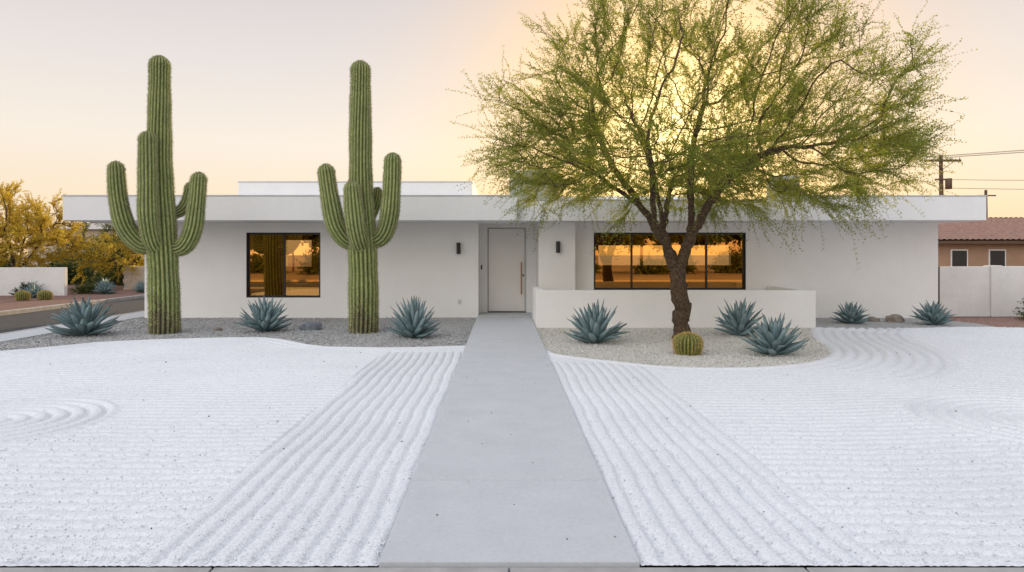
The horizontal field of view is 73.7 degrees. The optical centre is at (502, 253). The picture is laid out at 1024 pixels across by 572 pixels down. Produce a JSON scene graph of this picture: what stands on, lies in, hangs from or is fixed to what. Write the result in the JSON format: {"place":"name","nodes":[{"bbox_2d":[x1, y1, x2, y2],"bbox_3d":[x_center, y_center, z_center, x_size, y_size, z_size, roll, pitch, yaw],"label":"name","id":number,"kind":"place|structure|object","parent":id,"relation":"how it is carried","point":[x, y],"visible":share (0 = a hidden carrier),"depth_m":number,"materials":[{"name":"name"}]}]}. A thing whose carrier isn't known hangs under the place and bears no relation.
{"place":"outdoors","nodes":[
{"label":"outdoors","id":0,"kind":"place"},
{"bbox_2d":[23,223,111,228],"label":"parapet","id":1,"kind":"structure","parent":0,"point":[92,226],"depth_m":45.70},
{"bbox_2d":[0,298,144,332],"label":"side street","id":2,"kind":"structure","parent":0,"point":[17,322],"depth_m":19.90,"materials":[{"name":"asphalt"}]},
{"bbox_2d":[0,263,144,310],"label":"neighbour yard ground","id":3,"kind":"structure","parent":0,"point":[9,303],"depth_m":25.64,"materials":[{"name":"gravel"}]},
{"bbox_2d":[14,290,30,300],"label":"barrel cactus","id":4,"kind":"object","parent":3,"relation":"on","point":[20,295],"visible":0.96,"depth_m":24.45,"materials":[{"name":"plant"}]},
{"bbox_2d":[9,281,43,294],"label":"desert shrub","id":5,"kind":"object","parent":3,"relation":"on","point":[23,285],"visible":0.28,"depth_m":26.82,"materials":[{"name":"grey plant"}]},
{"bbox_2d":[20,282,43,297],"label":"agave plant","id":6,"kind":"object","parent":3,"relation":"on","point":[32,289],"visible":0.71,"depth_m":25.90,"materials":[{"name":"green plant"}]},
{"bbox_2d":[0,267,66,295],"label":"wall","id":7,"kind":"structure","parent":3,"relation":"on","point":[53,280],"depth_m":27.40,"materials":[{"name":"paint"}]},
{"bbox_2d":[37,289,52,299],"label":"barrel cactus","id":8,"kind":"object","parent":3,"relation":"on","point":[44,294],"visible":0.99,"depth_m":24.75,"materials":[{"name":"plant"}]},
{"bbox_2d":[0,179,94,266],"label":"palo verde tree","id":9,"kind":"object","parent":3,"relation":"on","point":[16,231],"visible":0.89,"depth_m":29.31,"materials":[{"name":"yellow plant"}]},
{"bbox_2d":[27,249,102,284],"bbox_3d":[-23.830,1.145,37.923,4.298,2.978,4.061,0,0,0],"label":"hedge shrub","id":10,"kind":"object","parent":3,"relation":"on","point":[71,274],"visible":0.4,"depth_m":37.33,"materials":[{"name":"green plant"}]},
{"bbox_2d":[68,281,100,293],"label":"desert shrub","id":11,"kind":"object","parent":3,"relation":"on","point":[86,288],"visible":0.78,"depth_m":28.58,"materials":[{"name":"green plant"}]},
{"bbox_2d":[28,229,143,273],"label":"walls","id":12,"kind":"structure","parent":3,"relation":"on","point":[94,232],"depth_m":46.00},
{"bbox_2d":[68,222,121,265],"bbox_3d":[-23.528,-0.255,40.138,4.714,4.382,5.319,0,0,0],"label":"mesquite tree","id":13,"kind":"object","parent":3,"relation":"on","point":[86,227],"visible":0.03,"depth_m":39.03,"materials":[{"name":"yellow plant"}]},
{"bbox_2d":[91,278,117,293],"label":"agave plant","id":14,"kind":"object","parent":3,"relation":"on","point":[104,286],"visible":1,"depth_m":28.37,"materials":[{"name":"green plant"}]},
{"bbox_2d":[70,229,144,287],"bbox_3d":[-18.427,0.221,33.017,4.247,3.518,4.901,0,0,0],"label":"palo verde tree","id":15,"kind":"object","parent":3,"relation":"on","point":[106,248],"visible":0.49,"depth_m":32.37,"materials":[{"name":"yellow plant"}]},
{"bbox_2d":[83,257,141,285],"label":"hedge shrub","id":16,"kind":"object","parent":3,"relation":"on","point":[108,275],"visible":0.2,"depth_m":36.02,"materials":[{"name":"green plant"}]},
{"bbox_2d":[82,224,144,273],"bbox_3d":[-18.966,-0.178,34.934,4.807,3.980,4.147,0,0,0],"label":"mesquite tree","id":17,"kind":"object","parent":3,"relation":"on","point":[105,241],"visible":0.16,"depth_m":34.44,"materials":[{"name":"yellow plant"}]},
{"bbox_2d":[131,279,144,292],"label":"agave plant","id":18,"kind":"object","parent":3,"relation":"on","point":[140,288],"visible":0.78,"depth_m":29.37,"materials":[{"name":"green plant"}]},
{"bbox_2d":[0,311,144,342],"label":"side sidewalk","id":19,"kind":"structure","parent":0,"point":[20,335],"depth_m":14.74,"materials":[{"name":"concrete"}]},
{"bbox_2d":[0,337,465,566],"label":"white gravel","id":20,"kind":"structure","parent":0,"point":[215,379],"depth_m":6.04,"materials":[{"name":"gravel"}]},
{"bbox_2d":[0,317,476,350],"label":"grey gravel bed","id":21,"kind":"object","parent":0,"point":[372,344],"visible":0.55,"depth_m":14.26,"materials":[{"name":"gravel"}]},
{"bbox_2d":[44,295,120,335],"bbox_3d":[-8.696,1.301,14.193,1.499,0.871,1.393,0,0,0],"label":"agave plant","id":22,"kind":"object","parent":21,"relation":"on","point":[83,319],"visible":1,"depth_m":14.02,"materials":[{"name":"green plant"}]},
{"bbox_2d":[105,55,207,334],"bbox_3d":[-7.381,-1.200,14.597,2.160,6.136,1.182,0,0,0],"label":"saguaro cactus","id":23,"kind":"object","parent":21,"relation":"on","point":[158,242],"visible":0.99,"depth_m":14.44,"materials":[{"name":"plant"}]},
{"bbox_2d":[234,296,292,331],"bbox_3d":[-5.148,1.318,14.915,1.235,0.825,1.229,0,0,0],"label":"agave plant","id":24,"kind":"object","parent":21,"relation":"on","point":[265,315],"visible":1,"depth_m":14.74,"materials":[{"name":"green plant"}]},
{"bbox_2d":[299,321,322,330],"bbox_3d":[-4.286,1.630,15.303,0.503,0.191,0.403,0,0,0],"label":"landscape rock","id":25,"kind":"object","parent":21,"relation":"on","point":[310,325],"visible":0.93,"depth_m":15.16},
{"bbox_2d":[316,59,402,333],"bbox_3d":[-3.111,-1.164,14.779,1.746,6.076,1.149,0,0,-26],"label":"saguaro cactus","id":26,"kind":"object","parent":21,"relation":"on","point":[359,235],"visible":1,"depth_m":14.59,"materials":[{"name":"plant"}]},
{"bbox_2d":[386,296,440,337],"bbox_3d":[-1.831,1.285,13.859,1.163,0.884,1.125,0,0,0],"label":"agave plant","id":27,"kind":"object","parent":21,"relation":"on","point":[412,322],"visible":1,"depth_m":13.69,"materials":[{"name":"green plant"}]},
{"bbox_2d":[62,195,513,195],"bbox_3d":[-5.258,-1.426,16.962,11.235,0.028,0.275,0,0,0],"label":"roof cap","id":28,"kind":"object","parent":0,"point":[302,195],"visible":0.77,"depth_m":16.82,"materials":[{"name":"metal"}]},
{"bbox_2d":[488,229,488,310],"bbox_3d":[0.107,0.480,19.220,1.031,2.340,0.040,0,0,0],"label":"door backing","id":29,"kind":"object","parent":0,"point":[488,269],"depth_m":19.20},
{"bbox_2d":[379,312,639,571],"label":"concrete walkway","id":30,"kind":"structure","parent":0,"point":[480,520],"depth_m":5.05,"materials":[{"name":"concrete"}]},
{"bbox_2d":[487,227,487,311],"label":"door frame","id":31,"kind":"object","parent":30,"relation":"on","point":[487,269],"visible":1,"depth_m":19.08,"materials":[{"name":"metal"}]},
{"bbox_2d":[489,229,524,310],"bbox_3d":[0.107,0.470,19.145,1.015,2.310,0.050,0,0,0],"label":"door leaf","id":32,"kind":"object","parent":31,"relation":"attached to","point":[506,252],"visible":1,"depth_m":19.12,"materials":[{"name":"wood"}]},
{"bbox_2d":[487,311,525,312],"bbox_3d":[0.107,1.646,19.100,1.075,0.028,0.200,0,0,0],"label":"threshold","id":33,"kind":"object","parent":30,"relation":"on","point":[506,312],"visible":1,"depth_m":19.00,"materials":[{"name":"black metal"}]},
{"bbox_2d":[525,227,525,311],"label":"door frame","id":34,"kind":"object","parent":30,"relation":"on","point":[525,269],"visible":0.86,"depth_m":19.08,"materials":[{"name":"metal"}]},
{"bbox_2d":[0,419,1023,563],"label":"white gravel","id":35,"kind":"structure","parent":0,"point":[643,560],"depth_m":4.45,"materials":[{"name":"gravel"}]},
{"bbox_2d":[0,568,1023,571],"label":"front sidewalk","id":36,"kind":"structure","parent":0,"point":[512,570],"depth_m":3.67,"materials":[{"name":"concrete"}]},
{"bbox_2d":[0,255,1023,569],"bbox_3d":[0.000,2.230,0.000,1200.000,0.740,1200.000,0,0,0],"label":"ground","id":37,"kind":"structure","parent":0,"point":[640,565],"depth_m":4.05,"materials":[{"name":"soil"}]},
{"bbox_2d":[445,0,976,338],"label":"mesquite tree","id":38,"kind":"object","parent":37,"relation":"on","point":[719,158],"visible":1,"depth_m":12.32,"materials":[{"name":"green plant"}]},
{"bbox_2d":[0,0,1023,254],"label":"sky","id":39,"kind":"structure","parent":0,"point":[260,92],"materials":[{"name":"beige"}]},
{"bbox_2d":[561,196,701,198],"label":"roof","id":40,"kind":"structure","parent":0,"point":[614,197],"depth_m":21.00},
{"bbox_2d":[536,327,829,366],"bbox_3d":[4.016,1.714,14.109,6.532,0.033,7.982,0,0,0],"label":"beige gravel bed","id":41,"kind":"object","parent":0,"point":[663,356],"visible":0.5,"depth_m":12.12,"materials":[{"name":"gravel"}]},
{"bbox_2d":[532,286,542,326],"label":"low wall","id":42,"kind":"structure","parent":41,"relation":"on","point":[534,288],"depth_m":16.69,"materials":[{"name":"white paint"}]},
{"bbox_2d":[564,300,627,343],"bbox_3d":[1.794,1.288,13.005,1.294,0.890,1.228,0,0,0],"label":"agave plant","id":43,"kind":"object","parent":41,"relation":"on","point":[591,325],"visible":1,"depth_m":12.83,"materials":[{"name":"green plant"}]},
{"bbox_2d":[536,290,815,327],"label":"low wall","id":44,"kind":"structure","parent":41,"relation":"on","point":[636,308],"depth_m":15.70,"materials":[{"name":"white paint"}]},
{"bbox_2d":[671,331,704,355],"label":"barrel cactus","id":45,"kind":"object","parent":41,"relation":"on","point":[688,343],"visible":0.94,"depth_m":11.39,"materials":[{"name":"plant"}]},
{"bbox_2d":[714,297,764,335],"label":"agave plant","id":46,"kind":"object","parent":41,"relation":"on","point":[737,317],"visible":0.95,"depth_m":14.06,"materials":[{"name":"green plant"}]},
{"bbox_2d":[737,313,808,355],"bbox_3d":[4.559,1.361,11.521,1.141,0.735,1.175,0,0,0],"label":"agave plant","id":47,"kind":"object","parent":41,"relation":"on","point":[773,340],"visible":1,"depth_m":11.34,"materials":[{"name":"green plant"}]},
{"bbox_2d":[767,286,804,289],"bbox_3d":[7.100,1.331,16.996,0.200,0.938,2.188,0,0,0],"label":"wall cap","id":48,"kind":"object","parent":41,"relation":"on","point":[776,288],"visible":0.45,"depth_m":17.27,"materials":[{"name":"white paint"}]},
{"bbox_2d":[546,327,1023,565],"bbox_3d":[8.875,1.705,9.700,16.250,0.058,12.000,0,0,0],"label":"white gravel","id":49,"kind":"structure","parent":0,"point":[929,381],"depth_m":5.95,"materials":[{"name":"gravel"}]},
{"bbox_2d":[816,318,993,328],"bbox_3d":[9.400,1.703,16.771,4.402,0.045,2.658,0,0,0],"label":"grey gravel bed","id":50,"kind":"object","parent":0,"point":[881,323],"visible":0.52,"depth_m":16.39,"materials":[{"name":"gravel"}]},
{"bbox_2d":[830,302,870,323],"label":"agave plant","id":51,"kind":"object","parent":50,"relation":"on","point":[851,314],"visible":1,"depth_m":16.59,"materials":[{"name":"green plant"}]},
{"bbox_2d":[885,314,904,322],"bbox_3d":[9.758,1.619,16.993,0.455,0.224,0.348,0,0,0],"label":"landscape rock","id":52,"kind":"object","parent":50,"relation":"on","point":[897,318],"visible":0.89,"depth_m":16.89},
{"bbox_2d":[911,300,956,324],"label":"agave plant","id":53,"kind":"object","parent":50,"relation":"on","point":[932,314],"visible":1,"depth_m":16.27,"materials":[{"name":"green plant"}]},
{"bbox_2d":[947,317,1023,327],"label":"red gravel bed","id":54,"kind":"object","parent":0,"point":[1007,322],"visible":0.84,"depth_m":17.14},
{"bbox_2d":[950,316,1022,317],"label":"neighbour yard ground","id":55,"kind":"structure","parent":0,"point":[983,317],"depth_m":18.19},
{"bbox_2d":[924,155,960,240],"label":"utility pole","id":56,"kind":"object","parent":55,"relation":"on","point":[948,183],"visible":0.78,"depth_m":44.81,"materials":[{"name":"brown wood"}]},
{"bbox_2d":[615,150,1023,195],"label":"power lines","id":57,"kind":"object","parent":56,"relation":"attached to","point":[953,156],"visible":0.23,"depth_m":44.08,"materials":[{"name":"black metal"}]},
{"bbox_2d":[940,266,989,315],"bbox_3d":[12.450,1.080,18.600,1.500,1.440,0.200,0,0,0],"label":"panel","id":58,"kind":"object","parent":55,"relation":"on","point":[964,290],"visible":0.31,"depth_m":18.50,"materials":[{"name":"paint"}]},
{"bbox_2d":[938,244,1023,265],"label":"walls","id":59,"kind":"structure","parent":55,"relation":"on","point":[977,254],"depth_m":36.00,"materials":[{"name":"brown paint"}]},
{"bbox_2d":[950,249,967,265],"bbox_3d":[24.050,0.300,35.974,0.900,1.000,0.047,0,0,0],"label":"window frame","id":60,"kind":"object","parent":59,"relation":"attached to","point":[951,250],"visible":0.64,"depth_m":35.95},
{"bbox_2d":[952,251,966,265],"bbox_3d":[24.050,0.300,35.947,0.780,0.880,0.004,0,0,0],"label":"window pane","id":61,"kind":"object","parent":60,"relation":"in","point":[959,258],"visible":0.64,"depth_m":35.95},
{"bbox_2d":[938,217,1023,240],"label":"roof back","id":62,"kind":"structure","parent":59,"relation":"on","point":[985,239],"depth_m":44.86,"materials":[{"name":"ceramic"}]},
{"bbox_2d":[988,249,1005,265],"bbox_3d":[26.050,0.300,35.974,0.900,1.000,0.047,0,0,0],"label":"window frame","id":63,"kind":"object","parent":59,"relation":"attached to","point":[989,250],"visible":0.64,"depth_m":35.95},
{"bbox_2d":[990,251,1004,265],"bbox_3d":[26.050,0.300,35.947,0.780,0.880,0.004,0,0,0],"label":"window pane","id":64,"kind":"object","parent":63,"relation":"in","point":[997,257],"visible":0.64,"depth_m":35.95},
{"bbox_3d":[30.200,-0.633,35.771,16.980,0.025,0.453,0,0,0],"label":"soffit","id":65,"kind":"object","parent":59,"relation":"attached to","visible":0},
{"bbox_2d":[938,241,1023,243],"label":"eave fascia","id":66,"kind":"structure","parent":65,"relation":"attached to","point":[980,242],"depth_m":35.50,"materials":[{"name":"brown wood"}]},
{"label":"roof hips","id":67,"kind":"object","parent":59,"relation":"on","visible":0},
{"bbox_2d":[938,218,1023,239],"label":"roof front","id":68,"kind":"structure","parent":67,"relation":"attached to","point":[1000,228],"depth_m":37.59,"materials":[{"name":"tile"}]},
{"bbox_2d":[983,265,1001,316],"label":"pier","id":69,"kind":"structure","parent":55,"relation":"on","point":[995,290],"depth_m":18.44,"materials":[{"name":"paint"}]},
{"bbox_2d":[1002,266,1023,315],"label":"panel","id":70,"kind":"object","parent":55,"relation":"on","point":[1012,285],"visible":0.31,"depth_m":18.48,"materials":[{"name":"paint"}]},
{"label":"backyard ground","id":71,"kind":"structure","parent":0,"visible":0},
{"bbox_2d":[145,223,245,317],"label":"wall","id":72,"kind":"structure","parent":71,"relation":"on","point":[212,272],"depth_m":18.10,"materials":[{"name":"white paint"}]},
{"bbox_2d":[246,298,319,317],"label":"wall","id":73,"kind":"structure","parent":71,"relation":"on","point":[303,307],"depth_m":18.10,"materials":[{"name":"white paint"}]},
{"bbox_2d":[246,297,319,297],"bbox_3d":[-5.820,1.164,18.125,1.960,0.020,0.060,0,0,0],"label":"window trim","id":74,"kind":"structure","parent":73,"relation":"on","point":[283,297],"depth_m":18.09,"materials":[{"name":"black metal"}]},
{"bbox_2d":[246,233,247,296],"bbox_3d":[-6.790,0.314,18.125,0.020,1.681,0.060,0,0,0],"label":"window trim","id":75,"kind":"structure","parent":74,"relation":"on","point":[246,264],"depth_m":18.11,"materials":[{"name":"black metal"}]},
{"bbox_2d":[248,295,319,296],"bbox_3d":[-5.820,1.149,18.200,1.960,0.050,0.080,0,0,0],"label":"window frame","id":76,"kind":"object","parent":73,"relation":"on","point":[284,295],"visible":1,"depth_m":18.16,"materials":[{"name":"black metal"}]},
{"bbox_2d":[248,235,249,294],"bbox_3d":[-6.775,0.314,18.200,0.050,1.621,0.080,0,0,0],"label":"window frame","id":77,"kind":"object","parent":76,"relation":"on","point":[248,264],"visible":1,"depth_m":18.17,"materials":[{"name":"black metal"}]},
{"bbox_2d":[250,235,282,294],"bbox_3d":[-6.285,0.314,18.205,0.930,1.621,0.001,0,0,0],"label":"window glass","id":78,"kind":"object","parent":76,"relation":"on","point":[266,264],"visible":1,"depth_m":18.20,"materials":[{"name":"orange"}]},
{"bbox_2d":[283,235,284,294],"bbox_3d":[-5.820,0.314,18.200,0.044,1.621,0.072,0,0,0],"label":"window mullion","id":79,"kind":"structure","parent":76,"relation":"on","point":[283,264],"depth_m":18.16,"materials":[{"name":"black metal"}]},
{"bbox_2d":[285,235,318,294],"bbox_3d":[-5.355,0.314,18.205,0.930,1.621,0.001,0,0,0],"label":"window glass","id":80,"kind":"object","parent":76,"relation":"on","point":[301,264],"visible":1,"depth_m":18.20,"materials":[{"name":"orange"}]},
{"bbox_2d":[320,223,478,317],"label":"wall","id":81,"kind":"structure","parent":71,"relation":"on","point":[427,264],"depth_m":18.10,"materials":[{"name":"white paint"}]},
{"bbox_2d":[246,223,319,232],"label":"wall","id":82,"kind":"structure","parent":81,"relation":"attached to","point":[282,227],"depth_m":18.10,"materials":[{"name":"white paint"}]},
{"bbox_2d":[248,233,319,234],"bbox_3d":[-5.820,-0.522,18.200,1.960,0.050,0.080,0,0,0],"label":"window frame","id":83,"kind":"object","parent":82,"relation":"attached to","point":[283,233],"visible":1,"depth_m":18.16,"materials":[{"name":"black metal"}]},
{"bbox_2d":[479,224,479,312],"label":"recess wall","id":84,"kind":"structure","parent":71,"relation":"on","point":[479,268],"depth_m":19.00,"materials":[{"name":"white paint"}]},
{"bbox_2d":[480,224,486,311],"bbox_3d":[-0.670,0.495,19.170,0.460,2.610,0.260,0,0,0],"label":"recess back","id":85,"kind":"object","parent":71,"relation":"on","point":[483,270],"visible":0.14,"depth_m":19.04,"materials":[{"name":"white paint"}]},
{"bbox_2d":[526,224,535,311],"bbox_3d":[0.902,0.495,19.170,0.495,2.610,0.260,0,0,0],"label":"recess back","id":86,"kind":"object","parent":71,"relation":"on","point":[530,263],"visible":0.36,"depth_m":19.04,"materials":[{"name":"white paint"}]},
{"bbox_2d":[537,222,574,289],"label":"pier","id":87,"kind":"structure","parent":71,"relation":"on","point":[555,271],"depth_m":17.75,"materials":[{"name":"white paint"}]},
{"bbox_2d":[575,223,593,289],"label":"wall","id":88,"kind":"structure","parent":71,"relation":"on","point":[584,256],"depth_m":18.10,"materials":[{"name":"white paint"}]},
{"bbox_2d":[746,223,937,317],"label":"wall","id":89,"kind":"structure","parent":71,"relation":"on","point":[896,272],"depth_m":18.10,"materials":[{"name":"white paint"}]},
{"bbox_2d":[594,223,745,232],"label":"wall","id":90,"kind":"structure","parent":89,"relation":"attached to","point":[645,228],"depth_m":18.10,"materials":[{"name":"white paint"}]},
{"bbox_2d":[595,233,743,234],"bbox_3d":[4.425,-0.522,18.200,4.030,0.050,0.080,0,0,0],"label":"window frame","id":91,"kind":"object","parent":90,"relation":"attached to","point":[670,233],"visible":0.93,"depth_m":18.16,"materials":[{"name":"black metal"}]},
{"bbox_2d":[744,233,745,288],"bbox_3d":[6.430,0.211,18.125,0.020,1.477,0.060,0,0,0],"label":"window trim","id":92,"kind":"structure","parent":89,"relation":"attached to","point":[744,260],"depth_m":18.12,"materials":[{"name":"black metal"}]},
{"bbox_2d":[938,266,939,309],"bbox_3d":[11.572,1.025,18.150,0.055,1.350,0.060,0,0,0],"label":"downspout","id":93,"kind":"object","parent":89,"relation":"attached to","point":[939,285],"visible":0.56,"depth_m":18.12,"materials":[{"name":"black metal"}]},
{"bbox_3d":[6.100,-0.555,25.875,5.000,0.510,0.250,0,0,0],"label":"rear wall","id":94,"kind":"object","parent":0,"visible":0},
{"bbox_2d":[516,201,764,223],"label":"roof","id":95,"kind":"structure","parent":94,"relation":"on","point":[601,212],"depth_m":17.10,"materials":[{"name":"paint"}]},
{"bbox_2d":[517,199,762,200],"bbox_3d":[3.465,-1.336,17.192,6.200,0.028,0.215,0,0,0],"label":"roof cap","id":96,"kind":"object","parent":95,"relation":"on","point":[612,200],"visible":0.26,"depth_m":17.11,"materials":[{"name":"metal"}]},
{"bbox_3d":[-1.800,0.495,25.875,10.800,2.610,0.250,0,0,0],"label":"rear wall","id":97,"kind":"object","parent":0,"visible":0},
{"bbox_2d":[63,196,516,225],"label":"roof","id":98,"kind":"structure","parent":97,"relation":"on","point":[308,209],"depth_m":16.84,"materials":[{"name":"paint"}]},
{"bbox_2d":[238,182,476,194],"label":"roof","id":99,"kind":"structure","parent":98,"relation":"on","point":[313,188],"depth_m":20.00,"materials":[{"name":"paint"}]},
{"bbox_2d":[237,181,477,194],"bbox_3d":[-4.325,-2.096,22.750,6.890,0.028,5.540,0,0,0],"label":"roof cap","id":100,"kind":"object","parent":99,"relation":"on","point":[373,181],"visible":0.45,"depth_m":19.98,"materials":[{"name":"metal"}]},
{"bbox_2d":[487,224,525,226],"bbox_3d":[0.107,-0.765,19.170,1.095,0.090,0.260,0,0,0],"label":"recess back","id":101,"kind":"object","parent":98,"relation":"attached to","point":[506,225],"visible":0.79,"depth_m":19.04,"materials":[{"name":"white paint"}]},
{"bbox_2d":[509,171,555,198],"bbox_3d":[0.900,-1.931,20.595,1.400,1.038,0.790,0,0,0],"label":"rooftop unit","id":102,"kind":"object","parent":98,"relation":"on","point":[538,193],"visible":0.02,"depth_m":20.20,"materials":[{"name":"paint"}]},
{"bbox_3d":[11.415,0.495,22.175,0.250,2.610,7.650,0,0,0],"label":"right end wall","id":103,"kind":"object","parent":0,"visible":0},
{"bbox_2d":[753,196,985,222],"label":"roof","id":104,"kind":"structure","parent":103,"relation":"on","point":[943,209],"depth_m":16.80,"materials":[{"name":"paint"}]},
{"bbox_2d":[766,195,986,196],"bbox_3d":[9.242,-1.416,16.918,5.345,0.028,0.265,0,0,0],"label":"roof cap","id":105,"kind":"object","parent":104,"relation":"on","point":[920,195],"visible":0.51,"depth_m":16.79,"materials":[{"name":"metal"}]},
{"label":"street","id":106,"kind":"structure","parent":0,"visible":0},
{"bbox_2d":[0,294,144,334],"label":"street kerb","id":107,"kind":"structure","parent":106,"relation":"on","point":[26,310],"depth_m":21.64,"materials":[{"name":"concrete"}]},
{"bbox_3d":[4.425,1.385,18.225,4.030,0.830,0.250,0,0,0],"label":"wall","id":108,"kind":"object","parent":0,"visible":0},
{"bbox_2d":[595,288,743,288],"bbox_3d":[4.425,0.945,18.200,4.030,0.050,0.080,0,0,0],"label":"window frame","id":109,"kind":"object","parent":108,"relation":"on","point":[668,288],"visible":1,"depth_m":18.16,"materials":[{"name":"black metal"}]},
{"bbox_2d":[595,235,630,287],"bbox_3d":[2.945,0.211,18.205,0.970,1.417,0.001,0,0,0],"label":"window glass","id":110,"kind":"object","parent":109,"relation":"on","point":[611,271],"visible":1,"depth_m":18.20,"materials":[{"name":"orange"}]},
{"bbox_2d":[631,235,632,287],"bbox_3d":[3.430,0.211,18.200,0.044,1.417,0.072,0,0,0],"label":"window mullion","id":111,"kind":"structure","parent":109,"relation":"on","point":[631,261],"depth_m":18.16,"materials":[{"name":"black metal"}]},
{"bbox_2d":[633,235,704,287],"bbox_3d":[4.425,0.211,18.205,1.990,1.417,0.001,0,0,0],"label":"window glass","id":112,"kind":"object","parent":109,"relation":"on","point":[650,269],"visible":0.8,"depth_m":18.20,"materials":[{"name":"orange"}]},
{"bbox_2d":[705,235,706,287],"bbox_3d":[5.420,0.211,18.200,0.044,1.417,0.072,0,0,0],"label":"window mullion","id":113,"kind":"structure","parent":109,"relation":"on","point":[705,261],"depth_m":18.17,"materials":[{"name":"black metal"}]},
{"bbox_2d":[707,235,741,287],"bbox_3d":[5.905,0.211,18.205,0.970,1.417,0.001,0,0,0],"label":"window glass","id":114,"kind":"object","parent":109,"relation":"on","point":[724,263],"visible":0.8,"depth_m":18.20,"materials":[{"name":"orange"}]},
{"bbox_2d":[742,235,743,287],"bbox_3d":[6.415,0.211,18.200,0.050,1.417,0.080,0,0,0],"label":"window frame","id":115,"kind":"object","parent":109,"relation":"on","point":[742,261],"visible":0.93,"depth_m":18.18,"materials":[{"name":"black metal"}]},
{"bbox_2d":[594,289,745,289],"bbox_3d":[4.425,0.960,18.125,4.030,0.020,0.060,0,0,0],"label":"window trim","id":116,"kind":"structure","parent":108,"relation":"on","point":[668,289],"depth_m":18.09,"materials":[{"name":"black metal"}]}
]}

